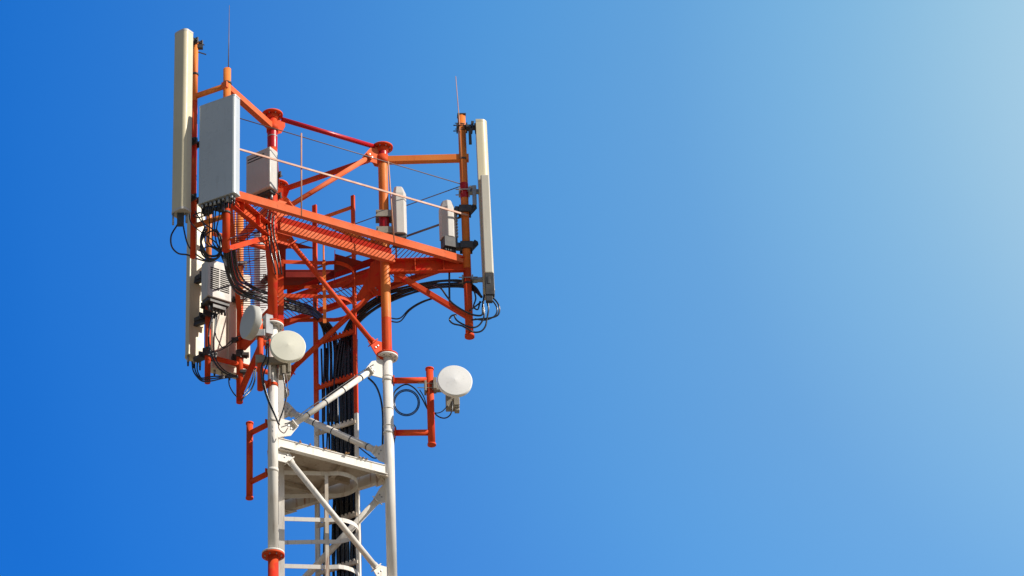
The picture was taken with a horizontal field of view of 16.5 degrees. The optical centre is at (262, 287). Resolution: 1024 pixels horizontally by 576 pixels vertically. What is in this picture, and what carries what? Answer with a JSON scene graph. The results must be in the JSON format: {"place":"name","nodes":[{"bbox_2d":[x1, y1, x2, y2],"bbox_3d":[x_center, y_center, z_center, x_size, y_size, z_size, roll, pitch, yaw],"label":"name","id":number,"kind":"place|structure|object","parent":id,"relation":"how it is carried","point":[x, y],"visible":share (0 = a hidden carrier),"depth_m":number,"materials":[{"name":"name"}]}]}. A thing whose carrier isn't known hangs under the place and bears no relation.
{"place":"outdoors","nodes":[
{"label":"outdoors","id":0,"kind":"place"},
{"bbox_2d":[0,0,1023,575],"label":"sky","id":1,"kind":"structure","parent":0,"point":[758,264],"materials":[{"name":"blue"}]},
{"label":"ground","id":2,"kind":"structure","parent":0,"visible":0},
{"bbox_3d":[0.592,20.247,29.069,4.400,0.200,4.400,0,-32,0],"label":"concrete base","id":3,"kind":"object","parent":2,"relation":"on","visible":0},
{"bbox_2d":[262,108,397,575],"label":"lattice tower","id":4,"kind":"structure","parent":3,"relation":"on","point":[273,554],"depth_m":41.04,"materials":[{"name":"metal"}]},
{"bbox_2d":[246,417,278,500],"bbox_3d":[-0.002,1.896,40.017,0.128,0.995,0.487,26,-40,-34],"label":"dish frame","id":5,"kind":"object","parent":4,"relation":"attached to","point":[251,431],"visible":1,"depth_m":40.07,"materials":[{"name":"red paint"}]},
{"bbox_2d":[246,147,282,206],"bbox_3d":[0.071,-1.249,41.754,0.360,0.684,0.425,-22,-38,30],"label":"radio unit","id":6,"kind":"object","parent":4,"relation":"attached to","point":[263,174],"visible":0.76,"depth_m":41.61,"materials":[{"name":"white"}]},
{"bbox_2d":[257,319,277,390],"bbox_3d":[0.059,0.797,40.503,0.275,0.941,0.127,22,-39,-31],"label":"dish frame","id":7,"kind":"object","parent":4,"relation":"attached to","point":[261,342],"visible":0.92,"depth_m":40.33,"materials":[{"name":"red paint"}]},
{"bbox_2d":[240,305,272,340],"bbox_3d":[-0.048,0.423,40.704,0.299,0.406,0.406,15,-35,-22],"label":"microwave dish","id":8,"kind":"object","parent":7,"relation":"attached to","point":[251,322],"visible":1,"depth_m":40.60,"materials":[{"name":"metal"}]},
{"bbox_2d":[263,341,279,424],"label":"cable","id":9,"kind":"object","parent":8,"relation":"hanging from","point":[265,386],"visible":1,"depth_m":40.14,"materials":[{"name":"black rubber"}]},
{"bbox_2d":[278,373,286,420],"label":"cable","id":10,"kind":"object","parent":9,"relation":"attached to","point":[285,396],"visible":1,"depth_m":40.10,"materials":[{"name":"black rubber"}]},
{"bbox_2d":[255,330,305,379],"bbox_3d":[0.208,0.767,40.398,0.578,0.477,0.346,0,-32,0],"label":"microwave dish","id":11,"kind":"object","parent":7,"relation":"attached to","point":[287,348],"visible":1,"depth_m":40.30,"materials":[{"name":"white plastic"}]},
{"bbox_2d":[260,341,278,423],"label":"cable","id":12,"kind":"object","parent":11,"relation":"attached to","point":[262,377],"visible":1,"depth_m":40.20,"materials":[{"name":"black rubber"}]},
{"bbox_2d":[278,373,287,433],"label":"cable","id":13,"kind":"object","parent":11,"relation":"attached to","point":[284,406],"visible":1,"depth_m":40.05,"materials":[{"name":"rubber"}]},
{"bbox_2d":[266,209,275,274],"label":"cable","id":14,"kind":"object","parent":4,"relation":"attached to","point":[269,244],"visible":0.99,"depth_m":41.20,"materials":[{"name":"black rubber"}]},
{"bbox_2d":[278,188,359,575],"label":"climbing ladder","id":15,"kind":"object","parent":4,"relation":"attached to","point":[326,541],"visible":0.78,"depth_m":40.46,"materials":[{"name":"white metal"}]},
{"bbox_2d":[267,437,387,514],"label":"rest platform","id":16,"kind":"structure","parent":4,"relation":"attached to","point":[366,472],"depth_m":40.55,"materials":[{"name":"white paint"}]},
{"bbox_2d":[284,364,373,423],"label":"cable","id":17,"kind":"object","parent":4,"relation":"attached to","point":[328,394],"visible":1,"depth_m":40.61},
{"bbox_2d":[221,81,468,393],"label":"antenna platform","id":18,"kind":"structure","parent":4,"relation":"attached to","point":[437,262],"depth_m":41.93,"materials":[{"name":"orange paint"}]},
{"bbox_2d":[190,43,222,258],"bbox_3d":[-0.630,-1.717,41.313,0.488,3.105,0.082,-18,-36,26],"label":"mounting pole","id":19,"kind":"object","parent":18,"relation":"attached to","point":[196,94],"visible":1,"depth_m":41.34,"materials":[{"name":"orange metal"}]},
{"bbox_2d":[172,28,205,226],"bbox_3d":[-0.872,-1.845,41.423,0.211,2.756,0.388,-25,-40,33],"label":"panel antenna","id":20,"kind":"object","parent":19,"relation":"attached to","point":[184,142],"visible":0.98,"depth_m":41.29,"materials":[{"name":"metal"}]},
{"bbox_2d":[170,225,214,261],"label":"cable","id":21,"kind":"object","parent":20,"relation":"hanging from","point":[174,250],"visible":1,"depth_m":40.66,"materials":[{"name":"black rubber"}]},
{"bbox_2d":[183,227,213,261],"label":"cable","id":22,"kind":"object","parent":19,"relation":"attached to","point":[189,246],"visible":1,"depth_m":40.64,"materials":[{"name":"black rubber"}]},
{"bbox_2d":[189,213,218,245],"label":"cable","id":23,"kind":"object","parent":19,"relation":"attached to","point":[199,230],"visible":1,"depth_m":40.62,"materials":[{"name":"black rubber"}]},
{"bbox_2d":[201,229,220,256],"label":"cable","id":24,"kind":"object","parent":19,"relation":"attached to","point":[208,255],"visible":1,"depth_m":40.48,"materials":[{"name":"black rubber"}]},
{"bbox_2d":[200,230,221,260],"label":"cable","id":25,"kind":"object","parent":19,"relation":"attached to","point":[202,253],"visible":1,"depth_m":40.43,"materials":[{"name":"black rubber"}]},
{"bbox_2d":[204,214,238,383],"bbox_3d":[-0.494,-0.189,43.931,0.486,3.304,0.090,14,-35,-21],"label":"mounting pole","id":26,"kind":"object","parent":18,"relation":"attached to","point":[208,359],"visible":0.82,"depth_m":43.29,"materials":[{"name":"red metal"}]},
{"bbox_2d":[185,204,217,369],"bbox_3d":[-0.758,-0.080,43.845,0.439,2.413,0.236,-27,-41,35],"label":"panel antenna","id":27,"kind":"object","parent":26,"relation":"attached to","point":[196,351],"visible":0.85,"depth_m":43.64,"materials":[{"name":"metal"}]},
{"bbox_2d":[194,364,237,380],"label":"cable","id":28,"kind":"object","parent":27,"relation":"attached to","point":[209,378],"visible":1,"depth_m":43.02,"materials":[{"name":"black rubber"}]},
{"bbox_2d":[196,363,236,378],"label":"cable","id":29,"kind":"object","parent":27,"relation":"attached to","point":[208,376],"visible":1,"depth_m":43.03,"materials":[{"name":"black rubber"}]},
{"bbox_2d":[191,361,232,381],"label":"cable","id":30,"kind":"object","parent":26,"relation":"attached to","point":[209,380],"visible":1,"depth_m":43.04,"materials":[{"name":"black rubber"}]},
{"bbox_2d":[200,261,230,315],"bbox_3d":[-0.621,0.055,43.585,0.335,0.700,0.369,17,-36,-25],"label":"radio unit","id":31,"kind":"object","parent":26,"relation":"attached to","point":[215,291],"visible":0.91,"depth_m":43.43,"materials":[{"name":"white metal"}]},
{"bbox_2d":[207,314,237,377],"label":"cable","id":32,"kind":"object","parent":31,"relation":"hanging from","point":[217,366],"visible":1,"depth_m":42.97,"materials":[{"name":"black rubber"}]},
{"bbox_2d":[213,315,235,375],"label":"cable","id":33,"kind":"object","parent":31,"relation":"hanging from","point":[214,349],"visible":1,"depth_m":42.99,"materials":[{"name":"black rubber"}]},
{"bbox_2d":[215,316,240,347],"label":"cable","id":34,"kind":"object","parent":31,"relation":"hanging from","point":[217,338],"visible":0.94,"depth_m":43.04,"materials":[{"name":"black rubber"}]},
{"bbox_2d":[222,67,231,252],"bbox_3d":[-0.420,-1.511,41.035,0.108,2.566,0.108,0,-32,0],"label":"mounting pole","id":35,"kind":"object","parent":18,"relation":"attached to","point":[226,213],"visible":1,"depth_m":40.54,"materials":[{"name":"orange metal"}]},
{"bbox_2d":[200,226,221,259],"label":"cable","id":36,"kind":"object","parent":35,"relation":"attached to","point":[203,252],"visible":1,"depth_m":40.49,"materials":[{"name":"black rubber"}]},
{"bbox_2d":[195,211,215,231],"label":"cable","id":37,"kind":"object","parent":36,"relation":"attached to","point":[201,221],"visible":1,"depth_m":40.62,"materials":[{"name":"black rubber"}]},
{"bbox_2d":[198,94,239,216],"bbox_3d":[-0.454,-1.482,40.953,0.515,1.558,0.328,-18,-37,26],"label":"panel antenna","id":38,"kind":"object","parent":35,"relation":"attached to","point":[219,156],"visible":1,"depth_m":40.82,"materials":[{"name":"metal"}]},
{"bbox_2d":[201,207,226,260],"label":"cable","id":39,"kind":"object","parent":38,"relation":"hanging from","point":[205,232],"visible":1,"depth_m":40.49,"materials":[{"name":"black rubber"}]},
{"bbox_2d":[207,207,226,262],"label":"cable","id":40,"kind":"object","parent":38,"relation":"attached to","point":[209,233],"visible":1,"depth_m":40.49,"materials":[{"name":"black rubber"}]},
{"bbox_2d":[212,207,226,263],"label":"cable","id":41,"kind":"object","parent":38,"relation":"attached to","point":[212,231],"visible":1,"depth_m":40.48,"materials":[{"name":"black rubber"}]},
{"bbox_2d":[214,207,226,265],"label":"cable","id":42,"kind":"object","parent":38,"relation":"attached to","point":[215,234],"visible":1,"depth_m":40.48,"materials":[{"name":"black rubber"}]},
{"bbox_2d":[216,211,226,267],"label":"cable","id":43,"kind":"object","parent":38,"relation":"attached to","point":[218,236],"visible":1,"depth_m":40.47,"materials":[{"name":"black rubber"}]},
{"bbox_2d":[228,5,229,66],"bbox_3d":[-0.405,-2.967,41.959,0.016,1.014,0.013,-13,-35,19],"label":"lightning rod","id":44,"kind":"object","parent":35,"relation":"attached to","point":[228,41],"visible":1,"depth_m":41.90,"materials":[{"name":"metal"}]},
{"bbox_2d":[231,213,248,403],"bbox_3d":[-0.277,0.206,43.806,0.220,2.824,0.120,0,-32,0],"label":"mounting pole","id":45,"kind":"object","parent":18,"relation":"attached to","point":[240,371],"visible":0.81,"depth_m":43.43,"materials":[{"name":"red metal"}]},
{"bbox_2d":[211,275,250,378],"bbox_3d":[-0.366,0.427,43.716,0.536,1.574,0.329,15,-36,-23],"label":"panel antenna","id":46,"kind":"object","parent":45,"relation":"attached to","point":[226,328],"visible":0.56,"depth_m":43.59,"materials":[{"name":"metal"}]},
{"bbox_2d":[241,368,255,401],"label":"cable","id":47,"kind":"object","parent":45,"relation":"attached to","point":[251,387],"visible":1,"depth_m":43.17,"materials":[{"name":"black rubber"}]},
{"bbox_2d":[243,370,253,394],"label":"cable","id":48,"kind":"object","parent":18,"relation":"attached to","point":[250,383],"visible":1,"depth_m":43.20,"materials":[{"name":"grey rubber"}]},
{"bbox_2d":[229,228,268,238],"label":"cable","id":49,"kind":"object","parent":18,"relation":"attached to","point":[246,233],"visible":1,"depth_m":40.88,"materials":[{"name":"black rubber"}]},
{"bbox_2d":[243,243,267,374],"bbox_3d":[-0.075,-0.122,44.152,0.465,2.732,0.070,15,-36,-23],"label":"mounting pole","id":50,"kind":"object","parent":18,"relation":"attached to","point":[245,366],"visible":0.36,"depth_m":43.47,"materials":[{"name":"red metal"}]},
{"bbox_2d":[254,233,267,313],"bbox_3d":[0.038,-0.142,44.349,0.175,1.352,0.372,24,-39,-33],"label":"panel antenna","id":51,"kind":"object","parent":50,"relation":"attached to","point":[260,272],"visible":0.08,"depth_m":44.43,"materials":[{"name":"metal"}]},
{"bbox_2d":[270,212,279,274],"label":"cable","id":52,"kind":"object","parent":18,"relation":"attached to","point":[274,246],"visible":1,"depth_m":41.20,"materials":[{"name":"black rubber"}]},
{"bbox_2d":[225,253,328,421],"bbox_3d":[0.062,0.534,41.142,0.352,1.290,2.372,-19,-37,27],"label":"cable","id":53,"kind":"object","parent":18,"relation":"attached to","point":[235,287],"visible":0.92,"depth_m":41.69,"materials":[{"name":"black rubber"}]},
{"bbox_2d":[273,215,281,274],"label":"cable","id":54,"kind":"object","parent":18,"relation":"attached to","point":[277,245],"visible":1,"depth_m":41.21,"materials":[{"name":"black rubber"}]},
{"bbox_2d":[227,252,332,421],"bbox_3d":[0.078,0.532,41.151,0.350,1.302,2.387,-18,-37,26],"label":"cable","id":55,"kind":"object","parent":18,"relation":"attached to","point":[247,292],"visible":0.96,"depth_m":41.40,"materials":[{"name":"black rubber"}]},
{"bbox_2d":[229,251,333,378],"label":"cable","id":56,"kind":"object","parent":18,"relation":"attached to","point":[238,283],"visible":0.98,"depth_m":41.41,"materials":[{"name":"black rubber"}]},
{"bbox_2d":[232,250,334,335],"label":"cable","id":57,"kind":"object","parent":18,"relation":"attached to","point":[257,290],"visible":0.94,"depth_m":41.46,"materials":[{"name":"black rubber"}]},
{"bbox_2d":[234,249,339,421],"bbox_3d":[0.164,0.511,41.174,0.362,1.363,2.399,-19,-37,27],"label":"cable","id":58,"kind":"object","parent":18,"relation":"attached to","point":[251,285],"visible":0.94,"depth_m":41.44,"materials":[{"name":"black rubber"}]},
{"bbox_2d":[448,273,450,301],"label":"cable","id":59,"kind":"object","parent":18,"relation":"hanging from","point":[449,286],"visible":1,"depth_m":41.85,"materials":[{"name":"black rubber"}]},
{"bbox_2d":[457,113,474,339],"bbox_3d":[2.441,-0.769,42.313,0.117,3.200,0.117,0,-32,0],"label":"mounting pole","id":60,"kind":"object","parent":18,"relation":"attached to","point":[467,282],"visible":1,"depth_m":42.23,"materials":[{"name":"orange metal"}]},
{"bbox_2d":[439,200,477,253],"bbox_3d":[2.359,-0.719,42.278,0.464,0.762,0.179,3,-33,-5],"label":"radio unit","id":61,"kind":"object","parent":60,"relation":"attached to","point":[448,230],"visible":1,"depth_m":42.20,"materials":[{"name":"metal"}]},
{"bbox_2d":[433,284,484,316],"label":"cable","id":62,"kind":"object","parent":60,"relation":"attached to","point":[451,302],"visible":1,"depth_m":41.58,"materials":[{"name":"black rubber"}]},
{"bbox_2d":[455,76,464,158],"bbox_3d":[2.415,-2.095,43.097,0.127,1.230,0.016,0,-32,0],"label":"lightning rod","id":63,"kind":"object","parent":60,"relation":"attached to","point":[459,123],"visible":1,"depth_m":43.05,"materials":[{"name":"grey metal"}]},
{"bbox_2d":[449,303,488,332],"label":"cable","id":64,"kind":"object","parent":60,"relation":"attached to","point":[450,321],"visible":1,"depth_m":41.45,"materials":[{"name":"black rubber"}]},
{"bbox_2d":[454,301,484,327],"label":"cable","id":65,"kind":"object","parent":60,"relation":"attached to","point":[470,326],"visible":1,"depth_m":41.46,"materials":[{"name":"black rubber"}]},
{"bbox_2d":[453,119,494,302],"bbox_3d":[2.547,-0.891,42.338,0.427,2.669,0.353,0,-32,0],"label":"panel antenna","id":66,"kind":"object","parent":60,"relation":"attached to","point":[482,191],"visible":1,"depth_m":42.26,"materials":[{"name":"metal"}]},
{"bbox_2d":[473,290,479,309],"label":"cable","id":67,"kind":"object","parent":60,"relation":"attached to","point":[475,302],"visible":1,"depth_m":41.61,"materials":[{"name":"black rubber"}]},
{"bbox_2d":[471,298,499,320],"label":"cable","id":68,"kind":"object","parent":60,"relation":"attached to","point":[491,317],"visible":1,"depth_m":41.52,"materials":[{"name":"black rubber"}]},
{"bbox_2d":[475,301,497,320],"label":"cable","id":69,"kind":"object","parent":60,"relation":"attached to","point":[493,316],"visible":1,"depth_m":41.52,"materials":[{"name":"black rubber"}]},
{"bbox_2d":[359,447,376,458],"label":"cable","id":70,"kind":"object","parent":4,"relation":"attached to","point":[368,454],"visible":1,"depth_m":40.88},
{"bbox_2d":[367,377,383,444],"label":"cable","id":71,"kind":"object","parent":4,"relation":"attached to","point":[373,382],"visible":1,"depth_m":41.10,"materials":[{"name":"black rubber"}]},
{"bbox_2d":[375,186,406,247],"bbox_3d":[1.550,-0.860,42.423,0.369,0.807,0.249,0,-32,0],"label":"radio unit","id":72,"kind":"object","parent":4,"relation":"attached to","point":[399,215],"visible":0.62,"depth_m":42.32,"materials":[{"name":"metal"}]},
{"bbox_2d":[393,389,419,415],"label":"cable","id":73,"kind":"object","parent":4,"relation":"attached to","point":[395,396],"visible":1,"depth_m":41.05,"materials":[{"name":"black rubber"}]},
{"bbox_2d":[382,366,435,447],"bbox_3d":[1.705,1.389,41.000,0.608,1.040,0.128,0,-32,0],"label":"dish frame","id":74,"kind":"object","parent":4,"relation":"attached to","point":[429,432],"visible":1,"depth_m":40.93,"materials":[{"name":"red paint"}]},
{"bbox_2d":[394,390,418,414],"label":"cable","id":75,"kind":"object","parent":74,"relation":"attached to","point":[406,391],"visible":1,"depth_m":41.07,"materials":[{"name":"black rubber"}]},
{"bbox_2d":[393,384,426,408],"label":"cable","id":76,"kind":"object","parent":74,"relation":"attached to","point":[413,388],"visible":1,"depth_m":41.13,"materials":[{"name":"black rubber"}]},
{"bbox_2d":[417,365,471,412],"bbox_3d":[2.124,1.181,40.976,0.630,0.455,0.381,0,-32,0],"label":"microwave dish","id":77,"kind":"object","parent":74,"relation":"attached to","point":[453,383],"visible":1,"depth_m":40.86,"materials":[{"name":"white plastic"}]},
{"bbox_2d":[420,390,447,413],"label":"cable","id":78,"kind":"object","parent":77,"relation":"attached to","point":[426,404],"visible":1,"depth_m":40.98,"materials":[{"name":"black rubber"}]},
{"bbox_2d":[435,401,452,418],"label":"cable","id":79,"kind":"object","parent":77,"relation":"attached to","point":[447,416],"visible":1,"depth_m":40.89,"materials":[{"name":"black rubber"}]},
{"bbox_2d":[391,298,430,319],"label":"cable","id":80,"kind":"object","parent":4,"relation":"attached to","point":[408,310],"visible":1,"depth_m":41.79,"materials":[{"name":"black rubber"}]},
{"bbox_2d":[391,299,431,322],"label":"cable","id":81,"kind":"object","parent":4,"relation":"attached to","point":[410,310],"visible":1,"depth_m":41.79,"materials":[{"name":"black rubber"}]},
{"bbox_2d":[312,195,360,575],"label":"cable ladder","id":82,"kind":"object","parent":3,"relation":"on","point":[317,433],"visible":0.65,"depth_m":41.67,"materials":[{"name":"red metal"}]},
{"bbox_2d":[223,252,325,421],"bbox_3d":[0.046,0.532,41.134,0.364,1.286,2.364,-19,-37,27],"label":"cable","id":83,"kind":"object","parent":82,"relation":"attached to","point":[286,308],"visible":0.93,"depth_m":41.66,"materials":[{"name":"black rubber"}]},
{"bbox_2d":[320,348,324,575],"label":"feeder cable","id":84,"kind":"object","parent":82,"relation":"attached to","point":[322,420],"visible":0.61,"depth_m":41.80,"materials":[{"name":"black rubber"}]},
{"bbox_2d":[326,387,328,448],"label":"feeder cable","id":85,"kind":"object","parent":82,"relation":"attached to","point":[327,424],"visible":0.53,"depth_m":41.52,"materials":[{"name":"black rubber"}]},
{"bbox_2d":[326,348,330,575],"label":"feeder cable","id":86,"kind":"object","parent":82,"relation":"attached to","point":[329,443],"visible":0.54,"depth_m":41.54,"materials":[{"name":"black rubber"}]},
{"bbox_2d":[329,341,335,575],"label":"feeder cable","id":87,"kind":"object","parent":82,"relation":"attached to","point":[332,436],"visible":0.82,"depth_m":41.55,"materials":[{"name":"black rubber"}]},
{"bbox_2d":[331,347,335,561],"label":"feeder cable","id":88,"kind":"object","parent":82,"relation":"attached to","point":[335,523],"visible":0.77,"depth_m":40.76,"materials":[{"name":"black rubber"}]},
{"bbox_2d":[334,389,338,512],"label":"feeder cable","id":89,"kind":"object","parent":82,"relation":"attached to","point":[335,451],"visible":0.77,"depth_m":41.39,"materials":[{"name":"black rubber"}]},
{"bbox_2d":[334,339,340,575],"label":"feeder cable","id":90,"kind":"object","parent":82,"relation":"attached to","point":[338,556],"visible":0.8,"depth_m":40.90,"materials":[{"name":"black rubber"}]},
{"bbox_2d":[338,342,344,575],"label":"feeder cable","id":91,"kind":"object","parent":82,"relation":"attached to","point":[342,511],"visible":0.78,"depth_m":40.85,"materials":[{"name":"black rubber"}]},
{"bbox_2d":[342,337,349,575],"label":"feeder cable","id":92,"kind":"object","parent":82,"relation":"attached to","point":[347,498],"visible":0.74,"depth_m":41.23,"materials":[{"name":"black rubber"}]},
{"bbox_2d":[344,496,349,554],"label":"feeder cable","id":93,"kind":"object","parent":82,"relation":"attached to","point":[344,512],"visible":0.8,"depth_m":40.83,"materials":[{"name":"black rubber"}]},
{"bbox_2d":[346,340,353,575],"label":"feeder cable","id":94,"kind":"object","parent":82,"relation":"attached to","point":[348,368],"visible":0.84,"depth_m":41.41,"materials":[{"name":"black rubber"}]},
{"bbox_2d":[351,370,353,456],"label":"feeder cable","id":95,"kind":"object","parent":82,"relation":"attached to","point":[352,426],"visible":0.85,"depth_m":41.33,"materials":[{"name":"black rubber"}]},
{"bbox_2d":[351,334,356,575],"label":"feeder cable","id":96,"kind":"object","parent":82,"relation":"attached to","point":[355,566],"visible":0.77,"depth_m":41.40,"materials":[{"name":"black rubber"}]},
{"bbox_2d":[347,284,462,411],"bbox_3d":[1.797,0.710,41.630,1.734,1.656,0.128,-10,-34,15],"label":"cable","id":97,"kind":"object","parent":82,"relation":"attached to","point":[391,299],"visible":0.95,"depth_m":42.03,"materials":[{"name":"black rubber"}]},
{"bbox_2d":[336,280,475,421],"bbox_3d":[1.746,0.699,41.658,1.842,1.705,0.128,-10,-34,15],"label":"cable","id":98,"kind":"object","parent":82,"relation":"attached to","point":[337,385],"visible":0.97,"depth_m":41.96,"materials":[{"name":"black rubber"}]},
{"bbox_2d":[333,279,482,421],"bbox_3d":[1.730,0.699,41.666,1.880,1.713,0.129,-10,-34,15],"label":"cable","id":99,"kind":"object","parent":82,"relation":"attached to","point":[340,341],"visible":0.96,"depth_m":41.97,"materials":[{"name":"black rubber"}]},
{"bbox_2d":[339,282,477,420],"bbox_3d":[1.762,0.710,41.641,1.807,1.668,0.131,-10,-34,15],"label":"cable","id":100,"kind":"object","parent":82,"relation":"attached to","point":[341,372],"visible":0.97,"depth_m":41.95,"materials":[{"name":"black rubber"}]},
{"bbox_2d":[345,283,482,362],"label":"cable","id":101,"kind":"object","parent":82,"relation":"attached to","point":[392,296],"visible":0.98,"depth_m":42.02,"materials":[{"name":"black rubber"}]},
{"bbox_2d":[350,285,481,339],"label":"cable","id":102,"kind":"object","parent":82,"relation":"attached to","point":[392,300],"visible":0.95,"depth_m":42.00,"materials":[{"name":"black rubber"}]}
]}

